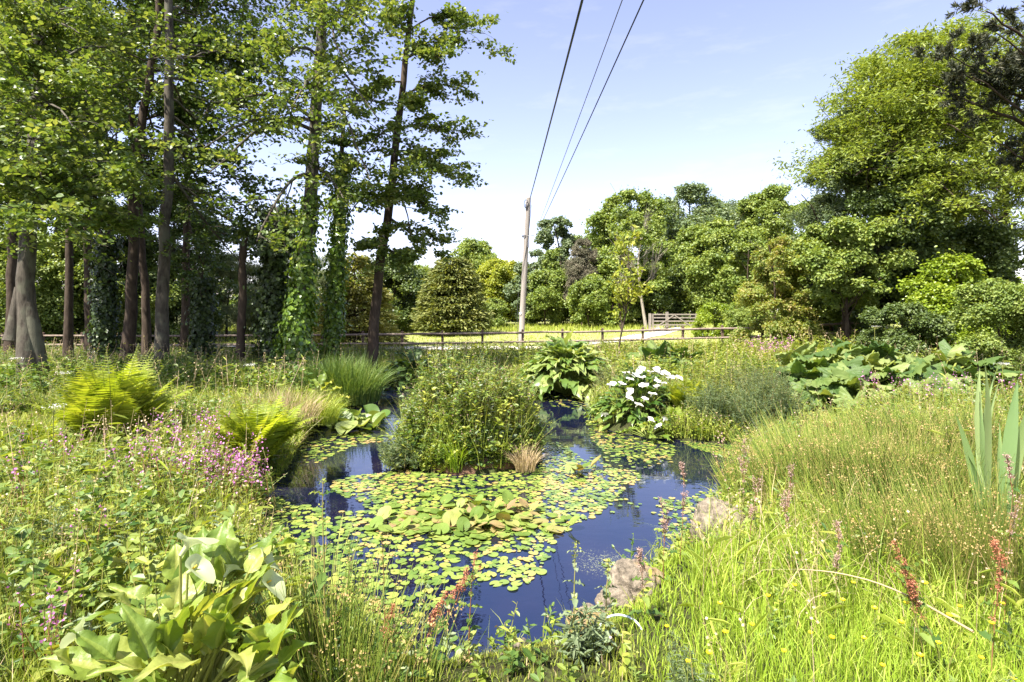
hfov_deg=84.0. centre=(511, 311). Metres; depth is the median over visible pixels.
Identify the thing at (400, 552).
lily pad
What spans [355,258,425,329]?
broadleaf tree
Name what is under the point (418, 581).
lily pad
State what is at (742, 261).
broadleaf tree
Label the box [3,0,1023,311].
sky
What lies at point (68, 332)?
woodland tree
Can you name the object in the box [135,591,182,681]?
wild plant
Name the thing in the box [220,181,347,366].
ivy clad trunk
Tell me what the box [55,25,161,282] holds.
woodland tree
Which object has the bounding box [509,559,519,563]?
lily pad
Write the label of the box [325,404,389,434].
water lily
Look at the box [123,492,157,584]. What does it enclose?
wild plant
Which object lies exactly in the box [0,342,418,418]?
woodland floor plants
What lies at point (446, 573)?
lily pad
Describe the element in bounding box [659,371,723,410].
fern
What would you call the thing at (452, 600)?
dock plant
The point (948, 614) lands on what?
buttercup
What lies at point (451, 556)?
lily pad
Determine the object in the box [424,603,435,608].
lily pad
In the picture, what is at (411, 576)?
lily pad
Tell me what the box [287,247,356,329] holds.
willow tree
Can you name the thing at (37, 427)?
fern
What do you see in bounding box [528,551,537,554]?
lily pad
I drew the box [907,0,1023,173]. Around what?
pine tree
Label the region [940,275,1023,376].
bramble bush
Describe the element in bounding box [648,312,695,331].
field gate
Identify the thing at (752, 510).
dock plant
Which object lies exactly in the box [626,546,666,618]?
dock plant
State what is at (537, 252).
broadleaf tree
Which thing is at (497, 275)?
broadleaf tree
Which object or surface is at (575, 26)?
overhead cable
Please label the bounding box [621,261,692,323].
broadleaf tree
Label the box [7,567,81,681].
pink wildflower
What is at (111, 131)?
woodland tree
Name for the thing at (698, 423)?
waterside plants
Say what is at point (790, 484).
dock plant
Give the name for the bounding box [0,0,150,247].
woodland tree
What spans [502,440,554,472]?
grass clump
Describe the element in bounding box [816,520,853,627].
dock plant
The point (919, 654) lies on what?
buttercup
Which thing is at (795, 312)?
maple tree
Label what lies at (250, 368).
umbel flower
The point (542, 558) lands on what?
lily pad
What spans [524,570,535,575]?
lily pad
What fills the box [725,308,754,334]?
bush
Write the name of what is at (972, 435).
rush tussock
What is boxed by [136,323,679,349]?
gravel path
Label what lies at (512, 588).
lily pad
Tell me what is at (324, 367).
grass clump
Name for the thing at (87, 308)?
woodland tree
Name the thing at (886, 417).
rush tussock
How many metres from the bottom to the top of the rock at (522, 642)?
0.280 m
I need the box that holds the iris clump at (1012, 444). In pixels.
[955,365,1023,536]
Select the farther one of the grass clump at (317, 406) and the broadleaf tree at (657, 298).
the broadleaf tree at (657, 298)
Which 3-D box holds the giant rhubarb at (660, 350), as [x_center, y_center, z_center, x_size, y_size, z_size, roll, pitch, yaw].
[4.183,1.335,15.641,2.164,1.144,2.438,0,0,-42]
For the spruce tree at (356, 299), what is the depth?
29.22 m
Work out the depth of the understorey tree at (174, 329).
31.68 m
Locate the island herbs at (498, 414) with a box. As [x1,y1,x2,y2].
[371,339,555,473]
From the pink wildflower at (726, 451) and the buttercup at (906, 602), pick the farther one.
the pink wildflower at (726, 451)
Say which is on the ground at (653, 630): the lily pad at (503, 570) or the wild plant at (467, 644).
the wild plant at (467, 644)
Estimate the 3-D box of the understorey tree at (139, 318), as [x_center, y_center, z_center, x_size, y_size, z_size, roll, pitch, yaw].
[-21.148,-0.982,31.076,6.022,5.770,6.274,0,0,42]
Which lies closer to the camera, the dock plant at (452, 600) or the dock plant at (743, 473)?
the dock plant at (452, 600)
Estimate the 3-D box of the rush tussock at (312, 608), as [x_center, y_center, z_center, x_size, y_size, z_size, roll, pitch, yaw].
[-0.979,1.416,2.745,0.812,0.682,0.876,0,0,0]
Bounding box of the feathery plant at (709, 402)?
[674,369,743,430]
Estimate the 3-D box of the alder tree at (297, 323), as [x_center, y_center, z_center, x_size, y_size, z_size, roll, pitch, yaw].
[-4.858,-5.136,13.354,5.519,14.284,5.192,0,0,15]
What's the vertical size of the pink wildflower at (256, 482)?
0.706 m
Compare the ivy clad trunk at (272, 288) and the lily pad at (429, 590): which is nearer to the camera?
the lily pad at (429, 590)
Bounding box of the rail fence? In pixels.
[0,320,884,350]
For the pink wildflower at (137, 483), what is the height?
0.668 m
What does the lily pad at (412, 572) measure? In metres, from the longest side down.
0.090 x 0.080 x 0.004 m
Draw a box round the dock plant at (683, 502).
[667,461,691,562]
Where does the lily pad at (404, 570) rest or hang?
on the water
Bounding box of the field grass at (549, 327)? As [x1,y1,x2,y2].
[138,315,900,351]
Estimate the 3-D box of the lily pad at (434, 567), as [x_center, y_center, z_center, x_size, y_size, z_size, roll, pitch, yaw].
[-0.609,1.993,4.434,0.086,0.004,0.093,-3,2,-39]
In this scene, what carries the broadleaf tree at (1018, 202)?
on the ground at (653, 630)
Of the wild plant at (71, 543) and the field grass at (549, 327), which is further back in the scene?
the field grass at (549, 327)
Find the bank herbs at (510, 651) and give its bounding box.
[0,329,1023,681]
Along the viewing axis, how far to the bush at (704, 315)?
31.84 m
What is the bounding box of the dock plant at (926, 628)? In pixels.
[890,566,960,674]
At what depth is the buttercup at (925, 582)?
2.79 m
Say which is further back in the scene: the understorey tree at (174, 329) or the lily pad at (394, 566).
the understorey tree at (174, 329)
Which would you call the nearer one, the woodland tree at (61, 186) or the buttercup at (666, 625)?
the buttercup at (666, 625)
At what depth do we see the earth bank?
7.04 m
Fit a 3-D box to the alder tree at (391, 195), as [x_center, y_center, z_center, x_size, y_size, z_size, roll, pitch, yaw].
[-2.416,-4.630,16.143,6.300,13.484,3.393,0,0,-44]
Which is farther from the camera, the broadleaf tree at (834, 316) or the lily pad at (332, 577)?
the broadleaf tree at (834, 316)
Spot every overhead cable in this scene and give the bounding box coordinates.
[530,0,583,197]
[535,0,622,232]
[536,0,643,233]
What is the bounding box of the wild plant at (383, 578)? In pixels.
[369,535,399,651]
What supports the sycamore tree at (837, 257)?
on the ground at (653, 630)
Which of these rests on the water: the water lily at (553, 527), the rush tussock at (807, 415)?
the water lily at (553, 527)
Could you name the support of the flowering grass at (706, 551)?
on the ground at (653, 630)
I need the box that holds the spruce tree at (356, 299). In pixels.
[311,251,412,346]
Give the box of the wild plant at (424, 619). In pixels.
[402,575,432,655]
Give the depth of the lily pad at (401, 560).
4.55 m
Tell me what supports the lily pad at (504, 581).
on the water
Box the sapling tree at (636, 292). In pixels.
[606,223,653,353]
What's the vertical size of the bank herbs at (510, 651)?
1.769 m
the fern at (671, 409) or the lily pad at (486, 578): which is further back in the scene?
the fern at (671, 409)
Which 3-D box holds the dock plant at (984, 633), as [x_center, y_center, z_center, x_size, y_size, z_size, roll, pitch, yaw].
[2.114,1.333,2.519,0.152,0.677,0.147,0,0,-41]
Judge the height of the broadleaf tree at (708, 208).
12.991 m
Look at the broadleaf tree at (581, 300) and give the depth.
43.58 m
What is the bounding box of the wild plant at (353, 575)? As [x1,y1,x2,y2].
[338,540,359,610]
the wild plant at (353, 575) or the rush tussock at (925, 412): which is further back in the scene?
the rush tussock at (925, 412)
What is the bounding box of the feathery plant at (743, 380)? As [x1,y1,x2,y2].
[701,356,792,408]
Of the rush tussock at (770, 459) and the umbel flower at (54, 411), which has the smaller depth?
the rush tussock at (770, 459)
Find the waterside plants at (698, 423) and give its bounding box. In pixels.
[165,355,917,661]
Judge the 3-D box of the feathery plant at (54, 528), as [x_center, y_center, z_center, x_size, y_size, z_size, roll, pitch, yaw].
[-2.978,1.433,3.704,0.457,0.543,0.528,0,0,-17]
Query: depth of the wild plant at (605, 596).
2.90 m
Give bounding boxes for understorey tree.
[0,224,83,347]
[0,229,124,346]
[73,246,181,343]
[136,262,227,342]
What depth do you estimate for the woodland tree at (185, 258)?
22.16 m
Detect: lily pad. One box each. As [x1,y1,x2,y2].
[299,535,309,538]
[327,576,338,581]
[330,526,339,529]
[363,586,374,592]
[384,583,394,587]
[386,592,398,598]
[388,564,397,567]
[390,598,402,603]
[391,569,401,573]
[395,551,404,554]
[395,558,406,562]
[399,568,409,572]
[401,601,412,606]
[406,595,415,599]
[407,574,417,579]
[408,570,417,574]
[413,566,423,570]
[414,579,424,583]
[419,569,431,573]
[422,588,432,592]
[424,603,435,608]
[428,565,438,569]
[430,549,440,552]
[430,579,441,584]
[432,575,443,579]
[439,562,450,567]
[442,571,453,576]
[445,554,455,558]
[445,585,455,590]
[445,635,457,641]
[450,557,460,562]
[451,573,462,578]
[452,567,462,571]
[453,547,462,550]
[481,575,490,580]
[485,572,496,576]
[488,552,497,556]
[489,580,501,586]
[497,567,506,572]
[499,559,507,563]
[499,579,508,583]
[503,563,513,567]
[504,570,513,574]
[507,585,517,589]
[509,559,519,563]
[511,572,522,577]
[511,580,522,585]
[516,545,525,548]
[519,565,528,569]
[523,557,533,561]
[524,563,535,567]
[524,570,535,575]
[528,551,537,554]
[535,569,546,574]
[537,556,546,560]
[545,548,555,551]
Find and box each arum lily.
[38,515,316,681]
[583,362,682,426]
[585,405,627,431]
[618,416,675,441]
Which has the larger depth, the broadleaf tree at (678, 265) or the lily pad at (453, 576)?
the broadleaf tree at (678, 265)
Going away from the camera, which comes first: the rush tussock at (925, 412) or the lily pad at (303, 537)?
the lily pad at (303, 537)
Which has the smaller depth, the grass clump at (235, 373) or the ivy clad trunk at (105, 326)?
the grass clump at (235, 373)
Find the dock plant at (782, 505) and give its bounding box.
[778,491,811,588]
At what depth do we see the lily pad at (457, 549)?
4.76 m
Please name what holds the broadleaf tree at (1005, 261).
on the ground at (653, 630)
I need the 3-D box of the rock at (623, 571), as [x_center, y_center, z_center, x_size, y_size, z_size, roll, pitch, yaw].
[0.826,1.831,3.748,0.391,0.368,0.349,0,0,38]
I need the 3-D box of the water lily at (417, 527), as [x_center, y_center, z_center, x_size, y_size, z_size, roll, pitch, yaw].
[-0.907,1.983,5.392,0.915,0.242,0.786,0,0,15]
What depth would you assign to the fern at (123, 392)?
6.52 m
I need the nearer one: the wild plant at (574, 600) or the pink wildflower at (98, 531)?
the wild plant at (574, 600)
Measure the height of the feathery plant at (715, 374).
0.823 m
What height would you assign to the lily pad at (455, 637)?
0.003 m
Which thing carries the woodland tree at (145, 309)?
on the ground at (653, 630)
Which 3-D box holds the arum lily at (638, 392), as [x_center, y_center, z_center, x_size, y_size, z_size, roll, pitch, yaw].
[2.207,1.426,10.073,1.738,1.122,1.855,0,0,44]
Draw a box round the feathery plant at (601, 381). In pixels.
[592,359,634,391]
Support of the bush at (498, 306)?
on the ground at (653, 630)
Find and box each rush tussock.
[0,501,127,635]
[212,516,384,681]
[233,523,448,681]
[302,561,486,681]
[703,451,808,500]
[717,420,870,504]
[729,430,763,457]
[732,409,968,529]
[746,402,921,464]
[769,411,1017,530]
[784,458,987,592]
[805,410,907,426]
[810,413,1023,537]
[814,394,998,460]
[824,454,1023,611]
[867,390,1023,461]
[871,451,1023,623]
[879,405,992,423]
[911,394,1023,481]
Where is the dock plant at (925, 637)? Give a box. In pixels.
[890,538,949,671]
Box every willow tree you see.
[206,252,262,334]
[229,278,261,331]
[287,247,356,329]
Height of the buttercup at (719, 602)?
0.349 m
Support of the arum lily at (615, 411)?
on the ground at (653, 630)
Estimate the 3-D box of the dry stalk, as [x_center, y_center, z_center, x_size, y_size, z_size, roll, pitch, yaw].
[1.772,1.341,2.728,0.107,0.040,0.740,0,0,-35]
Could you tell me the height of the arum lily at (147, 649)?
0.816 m
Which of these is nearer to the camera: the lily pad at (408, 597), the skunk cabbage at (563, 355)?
the lily pad at (408, 597)
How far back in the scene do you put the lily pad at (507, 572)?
4.35 m
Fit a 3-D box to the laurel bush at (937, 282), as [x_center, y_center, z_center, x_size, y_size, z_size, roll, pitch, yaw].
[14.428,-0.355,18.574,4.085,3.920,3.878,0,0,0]
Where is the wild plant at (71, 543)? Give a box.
[63,502,86,573]
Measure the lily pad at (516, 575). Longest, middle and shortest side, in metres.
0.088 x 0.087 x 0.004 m
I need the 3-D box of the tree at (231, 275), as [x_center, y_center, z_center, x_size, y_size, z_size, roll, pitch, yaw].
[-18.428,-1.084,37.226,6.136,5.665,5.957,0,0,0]
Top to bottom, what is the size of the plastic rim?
0.097 m
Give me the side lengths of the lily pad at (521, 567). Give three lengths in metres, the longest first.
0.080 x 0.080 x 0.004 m
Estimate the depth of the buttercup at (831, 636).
2.39 m
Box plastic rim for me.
[600,614,641,629]
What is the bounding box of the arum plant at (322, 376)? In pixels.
[292,371,349,406]
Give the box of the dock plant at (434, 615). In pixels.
[395,588,455,681]
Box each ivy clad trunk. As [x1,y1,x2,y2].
[79,215,126,361]
[179,257,223,360]
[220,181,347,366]
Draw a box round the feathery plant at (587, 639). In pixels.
[549,601,614,670]
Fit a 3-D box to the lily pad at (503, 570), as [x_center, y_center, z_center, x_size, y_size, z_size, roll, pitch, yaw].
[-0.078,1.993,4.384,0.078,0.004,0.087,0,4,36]
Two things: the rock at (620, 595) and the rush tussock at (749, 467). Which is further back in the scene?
the rush tussock at (749, 467)
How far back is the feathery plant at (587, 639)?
2.72 m
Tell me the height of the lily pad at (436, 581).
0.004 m
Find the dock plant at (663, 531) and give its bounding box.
[653,497,677,582]
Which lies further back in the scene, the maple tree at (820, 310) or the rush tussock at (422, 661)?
the maple tree at (820, 310)
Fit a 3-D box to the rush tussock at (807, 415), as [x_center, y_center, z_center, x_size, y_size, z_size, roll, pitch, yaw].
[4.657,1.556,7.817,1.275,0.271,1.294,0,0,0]
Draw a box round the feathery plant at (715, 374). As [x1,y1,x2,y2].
[678,361,743,398]
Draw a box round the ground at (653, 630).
[1,312,1023,681]
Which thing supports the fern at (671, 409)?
on the ground at (653, 630)
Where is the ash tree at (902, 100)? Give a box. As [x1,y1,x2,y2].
[767,4,1023,323]
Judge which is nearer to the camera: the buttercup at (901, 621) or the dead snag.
the buttercup at (901, 621)
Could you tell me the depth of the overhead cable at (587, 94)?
10.90 m
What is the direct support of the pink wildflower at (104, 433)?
on the ground at (653, 630)
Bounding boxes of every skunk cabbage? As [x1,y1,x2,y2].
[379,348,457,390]
[517,329,612,400]
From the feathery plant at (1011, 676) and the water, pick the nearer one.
the feathery plant at (1011, 676)
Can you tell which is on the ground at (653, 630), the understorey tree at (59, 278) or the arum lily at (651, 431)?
the understorey tree at (59, 278)
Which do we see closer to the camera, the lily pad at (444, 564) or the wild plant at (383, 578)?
the wild plant at (383, 578)
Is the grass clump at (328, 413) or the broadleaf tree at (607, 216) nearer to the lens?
the grass clump at (328, 413)
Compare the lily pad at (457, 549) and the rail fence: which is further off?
the rail fence
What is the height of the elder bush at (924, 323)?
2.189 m
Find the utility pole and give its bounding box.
[517,196,534,345]
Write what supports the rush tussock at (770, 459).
on the ground at (653, 630)
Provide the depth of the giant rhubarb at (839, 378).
11.97 m
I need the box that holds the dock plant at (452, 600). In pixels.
[412,549,481,665]
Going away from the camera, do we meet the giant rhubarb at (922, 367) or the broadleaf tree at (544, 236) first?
the giant rhubarb at (922, 367)
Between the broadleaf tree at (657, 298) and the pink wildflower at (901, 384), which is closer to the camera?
the pink wildflower at (901, 384)
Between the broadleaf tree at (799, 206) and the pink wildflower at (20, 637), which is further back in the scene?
the broadleaf tree at (799, 206)
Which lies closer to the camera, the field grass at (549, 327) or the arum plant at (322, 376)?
the arum plant at (322, 376)
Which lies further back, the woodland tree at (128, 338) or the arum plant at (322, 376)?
the woodland tree at (128, 338)
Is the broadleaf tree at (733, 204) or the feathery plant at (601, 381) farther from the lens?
the broadleaf tree at (733, 204)
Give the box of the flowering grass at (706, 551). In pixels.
[0,325,1023,681]
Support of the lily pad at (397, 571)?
on the water
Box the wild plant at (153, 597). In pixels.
[145,584,186,680]
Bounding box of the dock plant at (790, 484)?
[774,465,797,553]
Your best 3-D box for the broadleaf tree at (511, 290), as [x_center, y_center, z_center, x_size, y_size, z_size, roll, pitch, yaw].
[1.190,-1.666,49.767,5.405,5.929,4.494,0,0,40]
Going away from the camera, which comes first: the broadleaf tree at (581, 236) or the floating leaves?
the floating leaves
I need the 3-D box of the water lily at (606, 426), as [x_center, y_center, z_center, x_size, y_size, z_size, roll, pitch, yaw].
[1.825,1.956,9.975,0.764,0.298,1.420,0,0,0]
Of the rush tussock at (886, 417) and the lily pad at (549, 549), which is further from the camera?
the rush tussock at (886, 417)
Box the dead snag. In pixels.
[235,237,247,363]
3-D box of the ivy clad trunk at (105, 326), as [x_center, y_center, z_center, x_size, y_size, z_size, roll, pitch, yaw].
[-12.163,-0.576,16.915,1.227,5.108,1.244,0,0,-38]
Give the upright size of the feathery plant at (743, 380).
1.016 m
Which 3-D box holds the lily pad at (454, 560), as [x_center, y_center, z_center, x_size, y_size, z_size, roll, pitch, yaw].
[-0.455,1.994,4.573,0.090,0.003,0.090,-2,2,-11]
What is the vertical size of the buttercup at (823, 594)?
0.370 m
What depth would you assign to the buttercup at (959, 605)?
2.64 m
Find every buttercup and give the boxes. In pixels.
[665,624,668,669]
[706,650,712,681]
[717,601,722,661]
[722,629,727,670]
[749,622,754,680]
[765,594,770,658]
[781,648,786,681]
[808,630,812,675]
[821,593,826,666]
[829,635,834,680]
[840,598,844,635]
[861,636,866,677]
[871,606,877,672]
[898,619,904,678]
[904,600,909,670]
[916,652,923,679]
[924,581,927,642]
[935,640,941,680]
[946,612,952,655]
[957,604,962,659]
[978,655,983,681]
[989,620,994,653]
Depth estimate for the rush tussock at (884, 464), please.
4.49 m
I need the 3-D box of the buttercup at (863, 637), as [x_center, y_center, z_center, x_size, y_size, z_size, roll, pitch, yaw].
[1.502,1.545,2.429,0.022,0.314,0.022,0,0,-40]
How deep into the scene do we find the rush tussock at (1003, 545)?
3.33 m
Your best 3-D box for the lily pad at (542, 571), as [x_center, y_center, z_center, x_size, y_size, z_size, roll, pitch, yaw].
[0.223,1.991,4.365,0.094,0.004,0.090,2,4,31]
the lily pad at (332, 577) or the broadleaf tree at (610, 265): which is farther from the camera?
the broadleaf tree at (610, 265)
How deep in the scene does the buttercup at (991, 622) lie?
2.47 m
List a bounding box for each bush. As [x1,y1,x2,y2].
[479,297,511,327]
[687,299,729,336]
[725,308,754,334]
[853,300,959,357]
[889,245,1022,349]
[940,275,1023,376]
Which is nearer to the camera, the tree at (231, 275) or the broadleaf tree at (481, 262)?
the tree at (231, 275)
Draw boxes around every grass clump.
[193,358,278,389]
[225,383,343,425]
[269,385,367,427]
[286,349,375,388]
[287,347,412,405]
[416,425,481,472]
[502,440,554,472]
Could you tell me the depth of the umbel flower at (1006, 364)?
9.20 m
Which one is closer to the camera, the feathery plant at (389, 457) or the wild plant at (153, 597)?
the wild plant at (153, 597)
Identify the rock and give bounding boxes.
[500,637,533,654]
[565,603,611,632]
[594,585,634,617]
[606,558,664,601]
[689,497,745,542]
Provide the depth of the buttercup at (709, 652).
2.21 m
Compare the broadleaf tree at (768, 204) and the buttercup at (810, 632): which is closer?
the buttercup at (810, 632)
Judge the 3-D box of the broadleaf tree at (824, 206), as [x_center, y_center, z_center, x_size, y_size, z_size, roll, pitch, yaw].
[14.271,-3.832,24.354,4.690,10.541,4.957,0,0,-21]
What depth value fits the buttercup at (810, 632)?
2.51 m
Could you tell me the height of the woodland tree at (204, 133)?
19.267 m
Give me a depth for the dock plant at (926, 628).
2.60 m
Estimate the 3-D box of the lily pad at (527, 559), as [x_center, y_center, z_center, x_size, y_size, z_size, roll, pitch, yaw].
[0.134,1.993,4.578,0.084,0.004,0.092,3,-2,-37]
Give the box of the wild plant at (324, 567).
[300,478,344,653]
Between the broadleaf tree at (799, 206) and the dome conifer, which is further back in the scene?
the broadleaf tree at (799, 206)
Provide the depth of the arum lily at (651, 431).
8.83 m
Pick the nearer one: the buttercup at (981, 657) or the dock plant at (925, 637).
the buttercup at (981, 657)
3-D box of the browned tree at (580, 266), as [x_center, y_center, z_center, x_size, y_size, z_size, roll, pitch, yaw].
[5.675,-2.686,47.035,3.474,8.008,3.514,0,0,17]
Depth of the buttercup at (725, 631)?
2.39 m
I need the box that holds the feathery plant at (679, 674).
[665,628,714,681]
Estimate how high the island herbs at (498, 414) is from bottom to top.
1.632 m
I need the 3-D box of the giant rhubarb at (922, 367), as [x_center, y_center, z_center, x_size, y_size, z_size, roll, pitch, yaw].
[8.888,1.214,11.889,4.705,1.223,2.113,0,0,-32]
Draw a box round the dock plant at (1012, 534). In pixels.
[984,452,1023,639]
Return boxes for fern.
[4,417,68,445]
[11,345,210,446]
[191,379,318,466]
[645,402,692,420]
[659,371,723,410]
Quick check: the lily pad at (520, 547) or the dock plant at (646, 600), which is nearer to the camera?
the dock plant at (646, 600)
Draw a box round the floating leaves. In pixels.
[257,385,846,641]
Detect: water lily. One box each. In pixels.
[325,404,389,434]
[364,503,449,540]
[391,489,579,544]
[541,522,563,532]
[565,455,600,474]
[591,417,623,432]
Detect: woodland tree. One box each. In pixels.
[0,0,115,355]
[0,0,129,287]
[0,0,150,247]
[0,0,162,357]
[0,0,249,378]
[0,0,280,356]
[46,0,294,361]
[49,0,205,350]
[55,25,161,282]
[77,0,344,352]
[118,181,237,319]
[126,0,346,366]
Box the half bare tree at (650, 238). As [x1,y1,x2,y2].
[610,205,679,328]
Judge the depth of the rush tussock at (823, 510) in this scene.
3.60 m
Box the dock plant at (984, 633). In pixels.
[965,536,1008,681]
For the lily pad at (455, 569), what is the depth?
4.41 m
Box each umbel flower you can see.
[42,403,67,457]
[243,364,254,399]
[995,362,1008,394]
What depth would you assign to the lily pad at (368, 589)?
4.08 m
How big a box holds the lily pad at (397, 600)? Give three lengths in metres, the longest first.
0.090 x 0.086 x 0.003 m
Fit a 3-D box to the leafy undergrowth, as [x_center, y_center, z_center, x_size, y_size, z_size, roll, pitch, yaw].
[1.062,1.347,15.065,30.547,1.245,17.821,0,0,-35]
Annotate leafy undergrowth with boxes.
[0,330,936,681]
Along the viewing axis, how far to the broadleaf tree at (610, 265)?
43.66 m
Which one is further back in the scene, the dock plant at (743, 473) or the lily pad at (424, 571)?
the lily pad at (424, 571)
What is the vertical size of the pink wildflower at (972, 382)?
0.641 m
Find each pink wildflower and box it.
[0,450,37,538]
[6,428,76,473]
[6,581,75,681]
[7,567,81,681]
[55,407,159,454]
[61,504,118,566]
[102,430,219,509]
[105,418,233,493]
[148,400,229,458]
[154,437,263,516]
[175,432,279,511]
[710,431,753,479]
[738,335,793,358]
[856,371,965,404]
[929,372,1021,401]
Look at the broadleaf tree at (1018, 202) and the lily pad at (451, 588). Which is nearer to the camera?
the lily pad at (451, 588)
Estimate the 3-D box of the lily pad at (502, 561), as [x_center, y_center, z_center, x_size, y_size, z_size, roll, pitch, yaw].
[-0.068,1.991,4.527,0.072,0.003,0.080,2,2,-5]
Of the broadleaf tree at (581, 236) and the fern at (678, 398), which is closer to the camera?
the fern at (678, 398)
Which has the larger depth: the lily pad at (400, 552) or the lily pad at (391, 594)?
the lily pad at (400, 552)
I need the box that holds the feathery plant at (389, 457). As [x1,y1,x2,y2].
[377,430,426,470]
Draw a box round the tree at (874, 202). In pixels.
[814,139,965,329]
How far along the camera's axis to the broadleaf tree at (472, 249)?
58.47 m
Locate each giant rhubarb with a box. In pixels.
[617,339,711,372]
[773,338,931,409]
[877,338,1023,398]
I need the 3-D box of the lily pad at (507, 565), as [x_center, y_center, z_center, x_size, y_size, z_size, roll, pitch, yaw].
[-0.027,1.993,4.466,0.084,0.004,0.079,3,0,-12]
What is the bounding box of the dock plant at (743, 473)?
[736,439,753,534]
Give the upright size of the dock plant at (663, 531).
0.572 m
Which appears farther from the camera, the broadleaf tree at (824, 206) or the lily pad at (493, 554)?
the broadleaf tree at (824, 206)
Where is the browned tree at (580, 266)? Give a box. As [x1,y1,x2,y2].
[559,238,600,325]
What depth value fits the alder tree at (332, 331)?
17.29 m
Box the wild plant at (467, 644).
[450,576,483,659]
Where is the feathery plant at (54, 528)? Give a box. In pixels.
[1,498,98,564]
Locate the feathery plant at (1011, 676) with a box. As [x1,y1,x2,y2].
[1002,669,1017,681]
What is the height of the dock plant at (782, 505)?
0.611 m
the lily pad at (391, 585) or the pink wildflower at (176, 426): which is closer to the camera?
the lily pad at (391, 585)
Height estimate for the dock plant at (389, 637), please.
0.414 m
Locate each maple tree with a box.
[726,234,824,344]
[776,254,831,324]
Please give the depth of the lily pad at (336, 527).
5.25 m
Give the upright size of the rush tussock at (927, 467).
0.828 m
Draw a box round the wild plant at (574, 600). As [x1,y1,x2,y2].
[553,541,585,648]
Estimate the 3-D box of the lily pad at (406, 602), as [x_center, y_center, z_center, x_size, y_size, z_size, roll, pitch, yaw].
[-0.715,1.991,3.877,0.079,0.003,0.073,0,0,-33]
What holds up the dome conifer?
on the ground at (653, 630)
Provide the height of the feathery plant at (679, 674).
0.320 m
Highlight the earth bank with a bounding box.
[405,455,519,474]
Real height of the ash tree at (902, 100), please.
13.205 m
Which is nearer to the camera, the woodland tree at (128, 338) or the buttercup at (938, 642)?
the buttercup at (938, 642)
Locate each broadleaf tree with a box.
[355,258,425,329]
[390,262,431,326]
[450,236,497,269]
[472,255,497,307]
[475,256,520,321]
[499,259,543,325]
[525,268,567,326]
[528,248,550,320]
[533,215,575,268]
[538,247,574,322]
[564,276,615,326]
[573,225,602,320]
[581,183,677,313]
[583,246,653,327]
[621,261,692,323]
[632,195,684,313]
[661,181,738,316]
[663,249,711,316]
[669,212,769,318]
[710,241,777,322]
[720,198,761,293]
[729,183,798,313]
[766,195,823,243]
[769,230,869,333]
[776,96,906,339]
[907,214,1023,325]
[924,87,1023,264]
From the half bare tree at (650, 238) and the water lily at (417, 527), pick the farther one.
the half bare tree at (650, 238)
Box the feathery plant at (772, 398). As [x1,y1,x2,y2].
[726,359,819,436]
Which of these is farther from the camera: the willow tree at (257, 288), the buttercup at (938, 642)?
the willow tree at (257, 288)
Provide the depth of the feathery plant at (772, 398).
8.53 m
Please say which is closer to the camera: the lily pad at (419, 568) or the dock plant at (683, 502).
the dock plant at (683, 502)
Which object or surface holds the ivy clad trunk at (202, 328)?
on the ground at (653, 630)
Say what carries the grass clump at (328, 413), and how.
on the ground at (653, 630)
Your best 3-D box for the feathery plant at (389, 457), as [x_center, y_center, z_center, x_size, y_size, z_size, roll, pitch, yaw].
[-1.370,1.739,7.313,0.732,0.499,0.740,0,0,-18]
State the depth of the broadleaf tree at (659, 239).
61.81 m
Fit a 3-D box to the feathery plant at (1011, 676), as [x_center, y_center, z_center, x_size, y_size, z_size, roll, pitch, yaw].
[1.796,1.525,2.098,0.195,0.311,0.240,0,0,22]
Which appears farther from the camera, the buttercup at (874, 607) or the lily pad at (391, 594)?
the lily pad at (391, 594)
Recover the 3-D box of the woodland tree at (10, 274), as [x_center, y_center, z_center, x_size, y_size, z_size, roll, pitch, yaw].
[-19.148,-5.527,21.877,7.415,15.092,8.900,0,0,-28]
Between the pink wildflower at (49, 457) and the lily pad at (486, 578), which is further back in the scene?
the pink wildflower at (49, 457)
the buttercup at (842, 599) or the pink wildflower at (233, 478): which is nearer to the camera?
the buttercup at (842, 599)
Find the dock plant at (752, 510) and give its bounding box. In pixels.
[737,475,762,569]
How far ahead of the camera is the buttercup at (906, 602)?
2.62 m
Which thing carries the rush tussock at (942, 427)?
on the ground at (653, 630)
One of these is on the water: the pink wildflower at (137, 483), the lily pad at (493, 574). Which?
the lily pad at (493, 574)
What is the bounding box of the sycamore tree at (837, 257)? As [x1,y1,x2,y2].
[789,211,919,340]
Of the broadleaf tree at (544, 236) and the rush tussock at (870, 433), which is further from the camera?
the broadleaf tree at (544, 236)
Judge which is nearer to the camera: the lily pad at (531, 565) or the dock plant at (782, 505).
the dock plant at (782, 505)
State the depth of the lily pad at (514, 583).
4.17 m
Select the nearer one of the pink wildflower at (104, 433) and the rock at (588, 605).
the rock at (588, 605)
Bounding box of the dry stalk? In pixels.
[800,569,973,632]
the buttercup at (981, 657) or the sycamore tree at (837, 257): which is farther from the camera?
the sycamore tree at (837, 257)
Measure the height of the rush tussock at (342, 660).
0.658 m
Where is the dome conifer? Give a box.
[408,255,494,332]
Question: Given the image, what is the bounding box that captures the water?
[255,377,843,660]
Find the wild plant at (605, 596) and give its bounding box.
[591,558,622,635]
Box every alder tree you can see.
[123,0,431,371]
[298,101,382,362]
[301,0,517,372]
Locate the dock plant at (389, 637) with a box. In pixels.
[365,603,402,681]
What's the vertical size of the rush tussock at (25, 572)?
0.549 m

